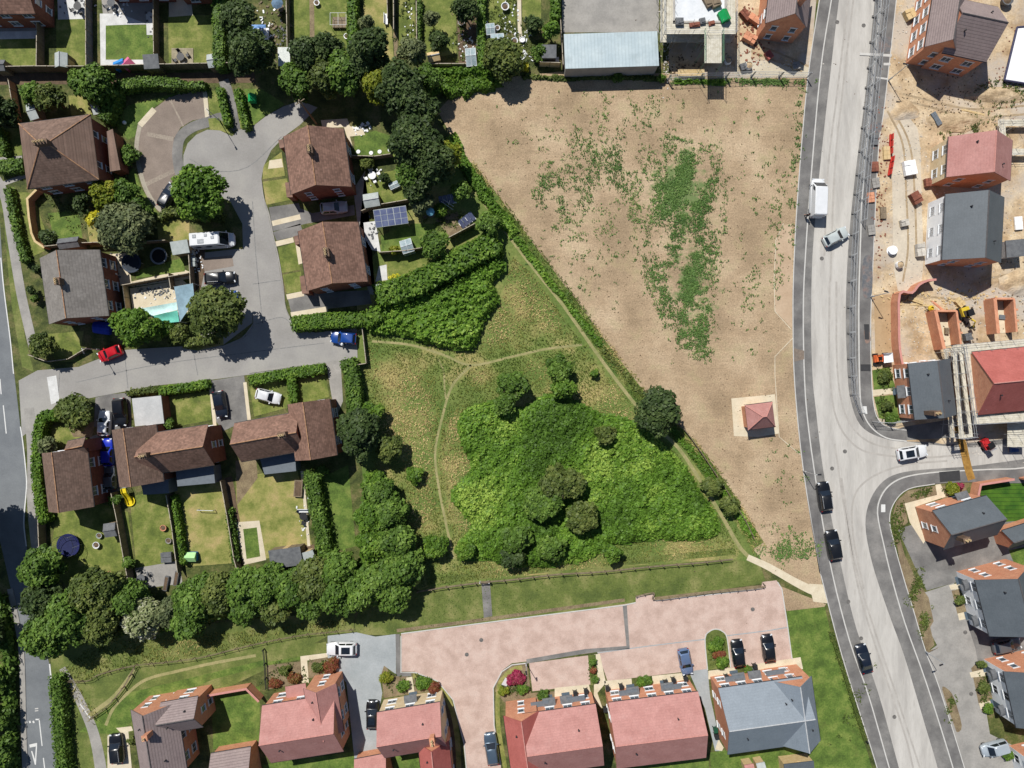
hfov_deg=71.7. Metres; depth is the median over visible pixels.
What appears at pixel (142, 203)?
tree
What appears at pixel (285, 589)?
tree
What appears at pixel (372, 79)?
tree
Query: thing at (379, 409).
tree
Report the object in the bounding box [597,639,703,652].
bay line
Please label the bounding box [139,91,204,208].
turning circle drive
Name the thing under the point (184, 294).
shade sail
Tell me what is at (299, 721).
house
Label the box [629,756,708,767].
lawn
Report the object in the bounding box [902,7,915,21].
pallet
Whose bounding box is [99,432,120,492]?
drive
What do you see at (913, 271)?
site track
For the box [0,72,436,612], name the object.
estate gardens
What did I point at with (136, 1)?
house
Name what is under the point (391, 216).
solar canopy
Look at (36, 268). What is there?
tree
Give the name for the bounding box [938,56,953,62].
window
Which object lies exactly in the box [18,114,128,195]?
house
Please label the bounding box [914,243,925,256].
pallet
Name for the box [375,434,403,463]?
tree
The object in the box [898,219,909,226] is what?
pallet
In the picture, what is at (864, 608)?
tyre track
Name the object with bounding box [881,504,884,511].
crossing slab
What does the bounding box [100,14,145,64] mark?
patio
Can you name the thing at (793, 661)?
entrance slabs
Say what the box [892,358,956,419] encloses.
house
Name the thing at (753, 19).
pallet
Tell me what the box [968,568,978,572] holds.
window
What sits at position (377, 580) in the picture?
tree
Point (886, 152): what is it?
pallet
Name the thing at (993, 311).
brick garage shell
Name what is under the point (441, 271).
hedge
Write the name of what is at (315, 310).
drive slabs
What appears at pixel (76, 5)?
garden table
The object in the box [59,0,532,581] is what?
garden litter
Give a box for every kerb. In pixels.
[198,324,253,352]
[249,362,324,372]
[260,179,290,319]
[400,636,466,767]
[401,602,635,633]
[493,663,524,764]
[655,589,760,600]
[704,629,730,669]
[774,226,790,328]
[775,338,800,454]
[777,582,792,658]
[792,0,876,767]
[803,0,889,767]
[858,0,906,441]
[870,0,906,430]
[877,467,1023,767]
[889,484,964,767]
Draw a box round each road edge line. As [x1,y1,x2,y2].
[0,258,13,373]
[20,427,26,545]
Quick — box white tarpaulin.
[1003,26,1023,83]
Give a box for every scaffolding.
[656,0,738,50]
[937,347,978,438]
[951,339,1023,424]
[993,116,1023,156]
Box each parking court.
[898,521,1023,589]
[925,583,1013,767]
[966,619,1023,660]
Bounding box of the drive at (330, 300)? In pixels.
[288,290,371,311]
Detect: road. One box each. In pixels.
[0,234,55,767]
[19,101,356,436]
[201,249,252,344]
[804,0,1023,767]
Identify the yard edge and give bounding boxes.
[658,0,668,72]
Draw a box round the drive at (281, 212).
[269,203,354,230]
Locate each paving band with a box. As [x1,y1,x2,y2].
[395,634,400,671]
[396,672,410,675]
[526,605,629,662]
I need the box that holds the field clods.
[472,20,832,623]
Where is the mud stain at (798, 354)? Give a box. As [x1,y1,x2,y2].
[794,348,803,361]
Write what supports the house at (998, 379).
on the building site ground at (987, 71)
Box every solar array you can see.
[438,194,456,204]
[458,211,475,228]
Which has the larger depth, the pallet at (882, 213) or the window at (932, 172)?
the pallet at (882, 213)
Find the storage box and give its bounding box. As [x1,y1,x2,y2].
[160,551,172,562]
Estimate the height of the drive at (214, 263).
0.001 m
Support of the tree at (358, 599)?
on the estate gardens at (352, 112)
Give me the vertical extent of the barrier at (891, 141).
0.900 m
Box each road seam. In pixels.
[77,343,323,382]
[124,352,127,387]
[189,136,281,171]
[252,201,262,323]
[255,317,289,324]
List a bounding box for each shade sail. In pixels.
[141,302,176,315]
[151,310,182,323]
[174,283,199,322]
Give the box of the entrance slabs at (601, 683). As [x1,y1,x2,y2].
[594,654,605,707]
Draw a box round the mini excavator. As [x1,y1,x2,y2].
[956,305,975,328]
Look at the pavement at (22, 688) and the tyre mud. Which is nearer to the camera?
the tyre mud
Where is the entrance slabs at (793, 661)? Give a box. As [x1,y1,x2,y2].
[757,657,802,669]
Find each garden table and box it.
[73,2,81,9]
[107,0,114,6]
[137,574,144,581]
[176,53,183,60]
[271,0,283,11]
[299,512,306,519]
[368,171,375,178]
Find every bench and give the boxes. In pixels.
[297,509,307,511]
[384,13,387,24]
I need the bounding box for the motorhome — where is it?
[189,231,235,249]
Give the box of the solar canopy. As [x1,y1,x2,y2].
[373,206,409,230]
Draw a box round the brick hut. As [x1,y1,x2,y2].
[741,401,775,430]
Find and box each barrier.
[887,155,894,175]
[889,133,893,154]
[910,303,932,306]
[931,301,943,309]
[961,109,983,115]
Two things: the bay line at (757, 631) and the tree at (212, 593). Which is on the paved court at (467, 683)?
the bay line at (757, 631)
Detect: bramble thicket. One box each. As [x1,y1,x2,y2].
[368,253,505,350]
[451,393,720,567]
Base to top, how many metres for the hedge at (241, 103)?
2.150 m
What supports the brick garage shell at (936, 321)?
on the building site ground at (987, 71)
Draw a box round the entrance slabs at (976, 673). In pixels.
[970,669,986,677]
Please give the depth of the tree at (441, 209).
106.32 m
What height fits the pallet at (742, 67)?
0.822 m
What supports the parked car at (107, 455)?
on the drive at (118, 488)
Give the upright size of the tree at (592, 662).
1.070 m
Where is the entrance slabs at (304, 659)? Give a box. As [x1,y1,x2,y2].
[300,653,327,682]
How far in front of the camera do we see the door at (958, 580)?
107.92 m
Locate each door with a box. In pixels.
[743,758,750,763]
[754,756,761,762]
[790,754,799,761]
[955,577,962,584]
[964,612,972,619]
[983,667,990,672]
[990,699,999,707]
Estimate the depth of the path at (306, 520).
107.98 m
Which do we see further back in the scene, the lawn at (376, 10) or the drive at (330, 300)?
the lawn at (376, 10)
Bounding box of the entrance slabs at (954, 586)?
[949,584,960,589]
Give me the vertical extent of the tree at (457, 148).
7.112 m
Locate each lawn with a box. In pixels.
[0,39,35,65]
[0,128,21,156]
[17,192,46,256]
[47,331,83,361]
[48,210,81,242]
[51,426,81,449]
[52,504,133,587]
[56,19,84,64]
[68,96,91,115]
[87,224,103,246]
[106,25,152,59]
[117,93,177,139]
[128,168,157,214]
[131,493,174,567]
[135,258,184,277]
[157,219,188,241]
[168,15,212,62]
[169,391,211,426]
[175,482,231,566]
[208,90,220,114]
[208,118,233,134]
[212,686,259,748]
[236,471,311,558]
[244,89,283,125]
[249,376,328,415]
[263,152,284,178]
[263,178,289,204]
[263,752,353,767]
[278,243,299,272]
[283,271,300,292]
[291,0,347,52]
[322,465,355,550]
[354,131,394,159]
[363,0,393,60]
[365,170,406,202]
[381,224,448,253]
[387,258,430,275]
[394,753,419,767]
[398,0,414,45]
[422,0,456,55]
[486,0,514,24]
[522,0,540,18]
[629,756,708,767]
[710,742,820,767]
[787,607,871,767]
[872,367,894,389]
[874,395,900,421]
[980,483,1023,521]
[1009,547,1023,564]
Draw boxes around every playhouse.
[113,58,123,72]
[122,57,134,72]
[184,552,197,561]
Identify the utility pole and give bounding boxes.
[295,99,317,124]
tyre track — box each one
[823,0,848,255]
[828,282,981,458]
[829,0,853,281]
[834,444,913,767]
[835,282,929,450]
[841,478,920,767]
[851,460,946,588]
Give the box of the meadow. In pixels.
[357,165,755,589]
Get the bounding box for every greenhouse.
[388,180,399,190]
[399,238,415,255]
[465,48,476,67]
[485,23,494,38]
[491,33,503,39]
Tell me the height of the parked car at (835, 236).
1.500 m
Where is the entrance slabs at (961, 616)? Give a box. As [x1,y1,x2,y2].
[958,612,964,619]
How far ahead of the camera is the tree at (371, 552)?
102.91 m
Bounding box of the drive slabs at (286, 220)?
[272,214,300,225]
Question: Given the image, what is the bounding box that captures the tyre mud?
[954,426,974,480]
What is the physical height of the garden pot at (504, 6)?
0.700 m
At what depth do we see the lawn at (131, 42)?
107.99 m
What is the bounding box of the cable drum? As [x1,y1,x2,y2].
[887,246,897,254]
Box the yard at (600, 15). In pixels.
[562,0,658,31]
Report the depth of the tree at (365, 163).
106.41 m
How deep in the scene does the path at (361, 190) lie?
107.98 m
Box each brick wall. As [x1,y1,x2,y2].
[26,189,50,249]
[207,683,263,701]
[891,279,936,364]
[970,477,1014,495]
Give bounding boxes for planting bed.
[266,661,301,688]
[308,657,336,677]
[382,666,408,697]
[413,679,428,692]
[495,664,554,702]
[588,655,597,684]
[706,630,729,669]
[893,486,936,650]
[942,483,965,498]
[942,687,961,731]
[952,589,965,613]
[971,664,994,712]
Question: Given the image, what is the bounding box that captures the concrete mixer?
[925,305,933,310]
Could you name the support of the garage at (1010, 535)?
on the parking court at (939, 565)
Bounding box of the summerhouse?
[268,543,305,566]
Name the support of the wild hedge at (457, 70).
on the ground at (998, 724)
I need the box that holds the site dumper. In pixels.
[872,352,893,363]
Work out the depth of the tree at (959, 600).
107.03 m
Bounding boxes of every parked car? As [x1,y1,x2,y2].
[96,344,123,361]
[96,410,112,435]
[100,438,115,465]
[103,466,117,489]
[107,732,125,763]
[111,397,129,426]
[156,182,173,208]
[204,270,236,284]
[212,390,228,418]
[254,388,281,403]
[320,200,347,214]
[327,641,356,656]
[330,330,356,344]
[365,699,378,729]
[483,731,499,765]
[677,647,693,675]
[730,638,745,667]
[760,633,775,662]
[815,481,832,511]
[821,226,849,247]
[824,529,842,560]
[854,643,873,673]
[896,444,927,460]
[979,738,1010,757]
[991,637,1021,653]
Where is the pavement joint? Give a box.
[860,53,891,56]
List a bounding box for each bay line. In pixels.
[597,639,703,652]
[727,627,786,635]
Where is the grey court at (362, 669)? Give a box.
[328,632,395,757]
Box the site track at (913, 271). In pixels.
[892,119,923,295]
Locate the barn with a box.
[563,31,658,76]
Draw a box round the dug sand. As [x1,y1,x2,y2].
[874,294,891,364]
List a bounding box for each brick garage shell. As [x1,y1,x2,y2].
[925,310,962,349]
[983,298,1018,334]
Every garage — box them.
[132,396,170,425]
[209,740,261,767]
[354,749,391,767]
[994,519,1023,549]
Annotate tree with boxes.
[0,95,21,127]
[0,619,5,643]
[0,667,6,694]
[0,704,15,731]
[0,736,13,767]
[16,543,68,586]
[17,615,68,659]
[18,80,38,106]
[18,582,63,621]
[26,285,37,294]
[28,332,59,358]
[30,295,40,302]
[31,264,41,274]
[34,82,67,111]
[36,436,57,453]
[38,229,58,245]
[39,331,47,337]
[41,586,88,647]
[54,392,93,432]
[66,565,126,623]
[67,68,80,96]
[72,193,92,216]
[73,61,117,109]
[78,613,121,647]
[83,210,98,226]
[88,180,115,209]
[93,200,156,255]
[107,307,157,348]
[107,494,121,506]
[109,578,152,616]
[113,178,140,203]
[119,596,161,641]
[120,143,141,165]
[122,556,135,569]
[126,735,135,744]
[130,197,151,212]
[151,317,173,341]
[152,595,175,627]
[162,417,174,429]
[166,323,188,345]
[169,164,229,222]
[169,612,207,640]
[170,570,212,621]
[186,284,247,338]
[200,571,231,615]
[218,0,257,30]
[222,564,254,608]
[225,602,261,628]
[227,26,276,76]
[247,561,284,608]
[256,599,291,627]
[269,677,282,687]
[270,567,300,610]
[277,60,311,103]
[278,665,290,675]
[287,35,317,71]
[287,671,301,683]
[290,555,327,602]
[293,598,321,620]
[305,55,337,99]
[310,30,345,59]
[311,662,323,673]
[315,464,329,477]
[317,581,351,617]
[321,548,356,584]
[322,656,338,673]
[325,48,362,97]
[336,406,380,462]
[343,565,378,613]
[346,25,389,79]
[352,500,388,533]
[353,530,386,564]
[357,14,374,28]
[359,157,374,170]
[359,557,395,600]
[360,469,385,489]
[360,477,394,505]
[361,69,385,105]
[362,401,385,418]
[372,56,424,114]
[374,490,409,529]
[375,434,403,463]
[376,583,413,614]
[377,172,390,182]
[377,522,418,558]
[379,671,393,683]
[384,547,425,588]
[385,113,444,167]
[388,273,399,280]
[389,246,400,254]
[394,161,417,186]
[396,37,426,65]
[396,87,441,124]
[396,678,409,692]
[401,176,431,204]
[406,467,423,485]
[408,194,434,214]
[413,62,443,95]
[413,139,455,186]
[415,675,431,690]
[419,229,450,259]
[422,10,440,26]
[423,534,449,558]
[427,680,439,693]
[428,30,450,51]
[434,203,449,217]
[442,140,462,167]
[450,0,480,23]
[450,180,472,202]
[453,541,475,561]
[475,211,502,237]
[482,37,523,83]
[492,392,515,415]
[496,371,530,400]
[498,686,509,695]
[500,524,534,553]
[500,550,525,568]
[506,669,525,685]
[516,685,529,695]
[520,60,528,72]
[521,485,564,522]
[523,14,543,36]
[530,43,546,62]
[536,534,566,562]
[537,462,586,500]
[537,689,548,700]
[542,20,560,40]
[545,352,573,383]
[550,377,577,399]
[565,500,598,534]
[588,658,596,665]
[589,368,598,377]
[590,666,596,673]
[591,676,598,682]
[593,425,616,445]
[600,543,623,564]
[611,73,623,82]
[633,385,682,438]
[636,675,645,687]
[642,675,652,685]
[656,73,666,82]
[699,476,724,497]
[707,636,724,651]
[712,651,725,657]
[716,656,729,669]
[718,494,740,516]
[743,664,752,672]
[877,368,893,383]
[881,401,894,410]
[885,412,898,423]
[945,481,959,495]
[954,595,965,605]
[957,483,964,489]
[976,661,987,667]
[977,680,990,694]
[983,702,993,713]
[1002,751,1013,760]
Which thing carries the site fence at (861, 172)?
on the kerb at (860, 256)
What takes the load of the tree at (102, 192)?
on the estate gardens at (352, 112)
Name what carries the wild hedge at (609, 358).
on the verge at (736, 523)
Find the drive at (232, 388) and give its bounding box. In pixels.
[212,376,250,430]
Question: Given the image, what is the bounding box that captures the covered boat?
[92,321,111,334]
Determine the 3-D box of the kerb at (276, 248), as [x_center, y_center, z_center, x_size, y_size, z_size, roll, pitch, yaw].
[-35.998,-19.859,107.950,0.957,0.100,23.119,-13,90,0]
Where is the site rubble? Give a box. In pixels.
[658,1,1023,462]
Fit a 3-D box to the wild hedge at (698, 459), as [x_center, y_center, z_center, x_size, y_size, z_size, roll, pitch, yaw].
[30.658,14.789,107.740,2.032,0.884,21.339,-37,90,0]
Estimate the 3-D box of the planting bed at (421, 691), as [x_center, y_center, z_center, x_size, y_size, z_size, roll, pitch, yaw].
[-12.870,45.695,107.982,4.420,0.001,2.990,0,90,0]
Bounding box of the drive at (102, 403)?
[94,393,130,429]
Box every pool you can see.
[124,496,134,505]
[426,208,434,217]
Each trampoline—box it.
[50,534,81,558]
[121,253,142,272]
[150,247,168,264]
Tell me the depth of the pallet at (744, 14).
107.11 m
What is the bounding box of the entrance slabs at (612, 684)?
[604,679,631,689]
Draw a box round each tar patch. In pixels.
[861,364,870,370]
[864,324,868,339]
[939,470,960,481]
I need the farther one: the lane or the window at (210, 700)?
the lane
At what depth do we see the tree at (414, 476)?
106.22 m
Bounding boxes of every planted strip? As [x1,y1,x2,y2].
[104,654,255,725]
[397,599,624,631]
[655,585,760,598]
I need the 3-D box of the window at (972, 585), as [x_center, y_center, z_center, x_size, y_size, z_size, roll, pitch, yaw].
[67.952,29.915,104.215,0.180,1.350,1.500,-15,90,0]
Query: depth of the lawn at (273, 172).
107.98 m
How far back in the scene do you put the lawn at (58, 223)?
107.99 m
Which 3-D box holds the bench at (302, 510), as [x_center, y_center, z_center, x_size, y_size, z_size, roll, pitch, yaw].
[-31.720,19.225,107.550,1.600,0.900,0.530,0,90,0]
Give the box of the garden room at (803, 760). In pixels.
[778,753,813,767]
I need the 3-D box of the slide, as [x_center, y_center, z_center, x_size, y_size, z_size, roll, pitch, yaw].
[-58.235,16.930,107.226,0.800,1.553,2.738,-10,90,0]
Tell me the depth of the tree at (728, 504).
105.96 m
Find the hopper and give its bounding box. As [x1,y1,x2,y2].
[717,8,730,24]
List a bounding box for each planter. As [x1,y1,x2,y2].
[162,575,169,590]
[173,570,179,585]
[293,480,302,496]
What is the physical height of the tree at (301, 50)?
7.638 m
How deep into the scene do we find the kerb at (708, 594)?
107.92 m
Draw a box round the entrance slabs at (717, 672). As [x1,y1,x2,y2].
[708,668,735,678]
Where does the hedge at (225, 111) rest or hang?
on the estate gardens at (352, 112)
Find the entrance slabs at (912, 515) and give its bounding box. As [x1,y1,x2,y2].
[905,484,945,542]
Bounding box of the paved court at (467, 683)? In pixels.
[401,580,790,767]
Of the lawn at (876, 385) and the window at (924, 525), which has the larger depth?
the lawn at (876, 385)
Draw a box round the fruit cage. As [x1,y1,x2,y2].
[330,13,347,29]
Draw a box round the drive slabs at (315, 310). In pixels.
[291,306,327,316]
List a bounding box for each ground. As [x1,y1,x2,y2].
[0,0,1023,767]
[668,0,815,77]
[871,0,1023,443]
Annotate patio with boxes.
[0,28,35,31]
[0,31,35,38]
[58,0,84,19]
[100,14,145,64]
[102,0,152,24]
[110,253,189,286]
[130,280,187,311]
[135,561,181,587]
[146,12,152,34]
[169,0,192,16]
[195,249,204,292]
[235,460,257,504]
[305,544,313,549]
[321,119,364,147]
[364,221,380,251]
[375,265,386,281]
[731,394,778,436]
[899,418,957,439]
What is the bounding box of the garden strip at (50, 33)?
[45,0,255,71]
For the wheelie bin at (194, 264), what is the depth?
106.96 m
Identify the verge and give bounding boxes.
[0,199,33,371]
[27,428,50,547]
[51,612,354,767]
[53,670,94,767]
[79,653,322,733]
[180,323,200,338]
[183,337,222,350]
[265,642,326,661]
[354,559,765,634]
[413,673,460,767]
[472,163,762,549]
[495,665,521,767]
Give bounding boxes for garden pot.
[92,542,99,548]
[96,533,101,538]
[160,525,166,530]
[501,2,508,10]
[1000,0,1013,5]
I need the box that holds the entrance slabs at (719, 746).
[715,739,723,750]
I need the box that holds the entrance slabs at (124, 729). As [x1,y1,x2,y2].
[116,726,132,732]
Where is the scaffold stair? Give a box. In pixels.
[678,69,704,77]
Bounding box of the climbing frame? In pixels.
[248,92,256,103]
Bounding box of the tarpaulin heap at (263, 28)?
[252,25,268,39]
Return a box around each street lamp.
[888,63,907,80]
[925,651,944,665]
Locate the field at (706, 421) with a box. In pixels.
[440,72,821,583]
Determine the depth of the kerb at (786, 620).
107.92 m
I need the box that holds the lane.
[0,73,255,84]
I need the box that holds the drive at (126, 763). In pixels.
[107,732,131,767]
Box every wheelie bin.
[191,256,197,261]
[191,261,197,266]
[712,726,717,733]
[751,663,757,669]
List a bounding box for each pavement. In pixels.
[7,588,27,767]
[172,113,239,174]
[793,0,888,767]
[859,0,906,440]
[878,468,1023,767]
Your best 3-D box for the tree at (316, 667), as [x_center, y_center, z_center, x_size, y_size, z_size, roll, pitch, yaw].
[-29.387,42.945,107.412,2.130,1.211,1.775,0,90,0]
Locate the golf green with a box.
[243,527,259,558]
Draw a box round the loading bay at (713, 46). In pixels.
[695,28,723,77]
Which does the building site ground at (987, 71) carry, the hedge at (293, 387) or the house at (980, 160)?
the house at (980, 160)
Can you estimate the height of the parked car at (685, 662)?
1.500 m
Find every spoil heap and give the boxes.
[890,100,918,119]
[926,113,985,132]
[964,87,1023,103]
[998,270,1023,295]
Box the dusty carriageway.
[811,0,1023,767]
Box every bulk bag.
[724,57,731,64]
[746,62,752,69]
[895,261,903,268]
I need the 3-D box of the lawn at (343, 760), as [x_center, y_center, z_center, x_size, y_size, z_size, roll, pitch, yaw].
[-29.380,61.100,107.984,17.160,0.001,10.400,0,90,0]
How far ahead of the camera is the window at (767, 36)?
106.71 m
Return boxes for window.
[0,15,12,18]
[8,21,23,26]
[30,21,45,25]
[35,0,41,7]
[46,5,52,16]
[48,190,62,193]
[70,187,84,191]
[90,457,95,466]
[93,130,98,138]
[93,485,98,494]
[97,161,102,169]
[101,135,107,144]
[101,484,107,493]
[102,258,106,267]
[105,165,111,173]
[105,279,109,289]
[108,301,113,310]
[109,260,116,270]
[112,281,118,291]
[115,302,121,311]
[141,702,151,707]
[183,687,196,693]
[185,748,189,759]
[191,740,197,752]
[200,703,206,712]
[208,696,213,705]
[211,440,216,447]
[218,439,223,446]
[276,692,285,697]
[317,680,326,685]
[334,407,337,416]
[340,679,344,691]
[344,702,347,714]
[385,705,394,709]
[386,698,397,704]
[405,702,414,706]
[426,692,436,697]
[517,700,524,705]
[517,707,524,712]
[545,705,553,709]
[562,703,571,707]
[580,700,589,704]
[609,690,618,695]
[612,697,621,700]
[629,694,638,698]
[643,685,654,690]
[646,692,656,696]
[664,690,673,694]
[677,682,688,686]
[681,688,690,691]
[714,676,724,681]
[719,682,729,686]
[735,680,745,684]
[752,678,761,681]
[763,33,772,38]
[768,25,778,31]
[781,35,791,40]
[787,27,797,33]
[894,368,900,377]
[899,404,905,413]
[903,368,908,377]
[905,386,910,395]
[907,404,912,413]
[908,45,914,58]
[910,29,917,42]
[913,13,919,26]
[915,0,921,10]
[917,38,923,50]
[918,59,928,64]
[919,21,926,34]
[921,521,928,529]
[922,4,929,18]
[926,502,939,506]
[927,52,937,57]
[927,248,932,257]
[928,226,934,237]
[929,63,943,69]
[929,205,935,216]
[930,525,937,532]
[931,167,937,178]
[932,148,938,160]
[936,245,941,255]
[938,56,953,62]
[940,164,945,174]
[942,144,946,155]
[949,68,963,74]
[952,178,965,181]
[959,60,974,67]
[964,595,972,606]
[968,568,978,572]
[970,581,976,591]
[974,600,981,610]
[979,572,990,576]
[991,683,999,695]
[993,561,1005,565]
[996,656,1008,661]
[998,672,1004,682]
[1002,689,1008,700]
[1004,565,1016,569]
[1006,708,1012,718]
[1007,662,1019,668]
[1014,753,1020,764]
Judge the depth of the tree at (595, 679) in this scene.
107.11 m
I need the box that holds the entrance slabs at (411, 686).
[406,677,413,691]
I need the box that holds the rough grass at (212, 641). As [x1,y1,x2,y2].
[61,618,345,722]
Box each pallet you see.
[738,7,749,23]
[738,62,747,71]
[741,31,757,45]
[748,12,758,27]
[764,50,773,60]
[791,61,800,70]
[866,192,874,202]
[867,224,875,235]
[870,135,877,144]
[870,161,878,171]
[871,177,880,188]
[879,207,886,218]
[882,146,890,159]
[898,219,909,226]
[901,159,917,176]
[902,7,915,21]
[907,190,922,205]
[907,296,923,304]
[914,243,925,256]
[922,178,931,187]
[929,111,942,125]
[944,328,948,333]
[954,297,965,307]
[961,333,972,340]
[1008,447,1018,451]
[1013,216,1022,229]
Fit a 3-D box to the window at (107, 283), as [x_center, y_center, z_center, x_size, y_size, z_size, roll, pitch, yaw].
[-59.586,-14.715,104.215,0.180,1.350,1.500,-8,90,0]
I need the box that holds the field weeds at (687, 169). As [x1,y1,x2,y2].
[529,86,727,363]
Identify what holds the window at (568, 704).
in the house at (562, 731)
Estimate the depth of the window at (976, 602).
104.65 m
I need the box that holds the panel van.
[808,179,827,218]
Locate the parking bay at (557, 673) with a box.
[529,655,589,690]
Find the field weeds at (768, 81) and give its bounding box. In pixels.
[484,53,822,568]
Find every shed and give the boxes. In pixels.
[0,60,13,75]
[26,104,46,120]
[55,51,74,72]
[56,236,86,249]
[90,104,100,116]
[102,521,118,537]
[142,54,165,74]
[170,239,194,256]
[206,54,218,72]
[278,47,292,66]
[301,547,317,559]
[363,192,381,209]
[427,51,440,62]
[542,45,555,61]
[741,758,753,767]
[752,756,765,767]
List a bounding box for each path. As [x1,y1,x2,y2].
[0,156,21,159]
[0,177,34,346]
[1,175,25,185]
[24,408,37,548]
[60,667,105,767]
[69,422,93,436]
[88,670,135,716]
[134,124,161,211]
[138,107,155,126]
[146,132,172,140]
[146,169,174,185]
[168,97,183,125]
[203,91,208,116]
[209,387,215,425]
[219,79,239,128]
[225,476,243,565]
[236,521,265,564]
[243,382,250,419]
[268,159,282,168]
[296,245,301,263]
[301,471,309,545]
[309,0,314,37]
[326,359,342,411]
[354,172,374,293]
[372,340,581,365]
[393,32,398,63]
[426,548,735,584]
[434,365,470,558]
[438,359,446,400]
[464,178,748,556]
[481,583,491,617]
[517,0,523,46]
[747,555,811,594]
[809,584,826,602]
[873,388,892,395]
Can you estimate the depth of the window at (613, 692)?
106.72 m
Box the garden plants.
[25,0,1023,745]
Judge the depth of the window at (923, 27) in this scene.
104.30 m
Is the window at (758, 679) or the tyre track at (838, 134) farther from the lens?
the tyre track at (838, 134)
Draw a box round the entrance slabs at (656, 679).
[652,673,686,683]
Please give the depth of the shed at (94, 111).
105.91 m
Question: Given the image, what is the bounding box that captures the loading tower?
[998,422,1023,447]
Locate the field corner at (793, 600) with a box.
[782,587,825,610]
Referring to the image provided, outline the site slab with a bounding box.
[734,42,808,76]
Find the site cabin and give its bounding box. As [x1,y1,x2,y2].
[1001,239,1023,258]
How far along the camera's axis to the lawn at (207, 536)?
107.99 m
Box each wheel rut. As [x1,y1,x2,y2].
[751,50,801,71]
[754,44,808,66]
[887,111,908,281]
[898,120,916,243]
[903,93,1023,109]
[907,274,1005,300]
[910,101,1023,118]
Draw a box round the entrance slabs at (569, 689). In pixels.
[555,684,590,696]
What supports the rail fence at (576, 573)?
on the verge at (554, 593)
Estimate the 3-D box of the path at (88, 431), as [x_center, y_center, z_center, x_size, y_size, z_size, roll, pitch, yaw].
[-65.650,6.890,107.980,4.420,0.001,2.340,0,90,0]
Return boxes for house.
[0,0,54,27]
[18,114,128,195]
[39,250,122,325]
[42,437,109,512]
[112,424,226,494]
[115,0,175,2]
[130,684,215,767]
[184,0,229,4]
[230,399,342,473]
[258,671,349,762]
[278,125,356,201]
[294,222,371,295]
[376,690,453,767]
[503,692,603,767]
[605,680,707,767]
[673,0,726,27]
[710,664,820,754]
[756,0,810,42]
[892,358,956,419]
[906,0,1008,76]
[915,490,1007,549]
[925,190,1004,267]
[929,130,1012,188]
[951,346,1023,415]
[955,559,1023,636]
[983,650,1023,728]
[1009,742,1023,767]
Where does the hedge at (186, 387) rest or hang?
on the estate gardens at (352, 112)
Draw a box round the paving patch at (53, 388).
[47,376,58,403]
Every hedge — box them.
[0,127,13,159]
[0,157,24,175]
[0,591,21,767]
[3,186,33,265]
[30,409,60,524]
[46,671,76,767]
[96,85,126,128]
[111,76,187,95]
[125,385,160,396]
[156,206,225,224]
[157,379,211,395]
[170,493,188,564]
[181,80,209,93]
[184,335,219,348]
[210,0,230,73]
[215,86,233,128]
[224,506,241,566]
[233,87,252,132]
[247,363,327,386]
[286,376,300,403]
[289,310,365,332]
[301,468,337,558]
[339,356,365,413]
[346,0,360,49]
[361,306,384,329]
[371,232,505,307]
[415,0,423,41]
[430,72,503,100]
[435,64,491,77]
[444,132,519,238]
[476,0,486,70]
[512,236,603,347]
[521,73,656,81]
[549,0,560,23]
[600,347,645,396]
[669,424,757,537]
[674,77,725,85]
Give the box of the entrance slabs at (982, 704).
[979,701,990,708]
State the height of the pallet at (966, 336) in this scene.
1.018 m
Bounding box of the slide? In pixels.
[120,487,132,504]
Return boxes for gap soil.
[445,701,461,767]
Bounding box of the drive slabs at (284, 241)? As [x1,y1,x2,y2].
[275,237,293,245]
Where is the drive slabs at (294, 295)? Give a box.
[286,291,303,298]
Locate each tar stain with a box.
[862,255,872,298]
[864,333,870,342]
[870,122,881,132]
[878,36,890,51]
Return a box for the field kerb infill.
[775,224,791,326]
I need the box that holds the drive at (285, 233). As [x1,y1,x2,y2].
[273,224,301,240]
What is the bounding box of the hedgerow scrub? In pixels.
[63,534,375,642]
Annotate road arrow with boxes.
[29,743,36,764]
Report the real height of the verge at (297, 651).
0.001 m
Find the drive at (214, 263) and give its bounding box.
[202,255,233,270]
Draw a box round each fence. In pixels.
[5,62,231,72]
[8,79,21,122]
[27,347,89,361]
[36,22,44,64]
[37,516,46,547]
[43,242,101,248]
[65,628,352,682]
[85,0,92,64]
[89,667,134,719]
[110,491,134,578]
[121,273,188,286]
[122,284,130,308]
[143,240,169,243]
[152,0,159,55]
[166,493,182,572]
[168,273,174,289]
[188,240,195,293]
[220,479,241,567]
[262,648,266,689]
[286,0,290,46]
[350,154,393,159]
[357,327,367,364]
[361,199,409,213]
[378,247,422,254]
[387,0,388,21]
[393,0,394,33]
[416,0,416,38]
[417,559,732,592]
[428,63,477,67]
[449,223,474,238]
[539,61,560,67]
[559,19,563,69]
[635,582,765,599]
[667,71,812,82]
[678,422,754,538]
[828,631,866,742]
[847,0,881,413]
[860,0,889,221]
[871,419,914,424]
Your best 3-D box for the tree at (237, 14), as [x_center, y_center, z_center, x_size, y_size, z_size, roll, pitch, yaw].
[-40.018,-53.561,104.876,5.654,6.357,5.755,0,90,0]
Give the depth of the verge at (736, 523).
107.98 m
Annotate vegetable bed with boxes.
[436,212,461,235]
[457,16,475,62]
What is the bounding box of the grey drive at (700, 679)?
[690,669,719,750]
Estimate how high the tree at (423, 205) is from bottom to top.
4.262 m

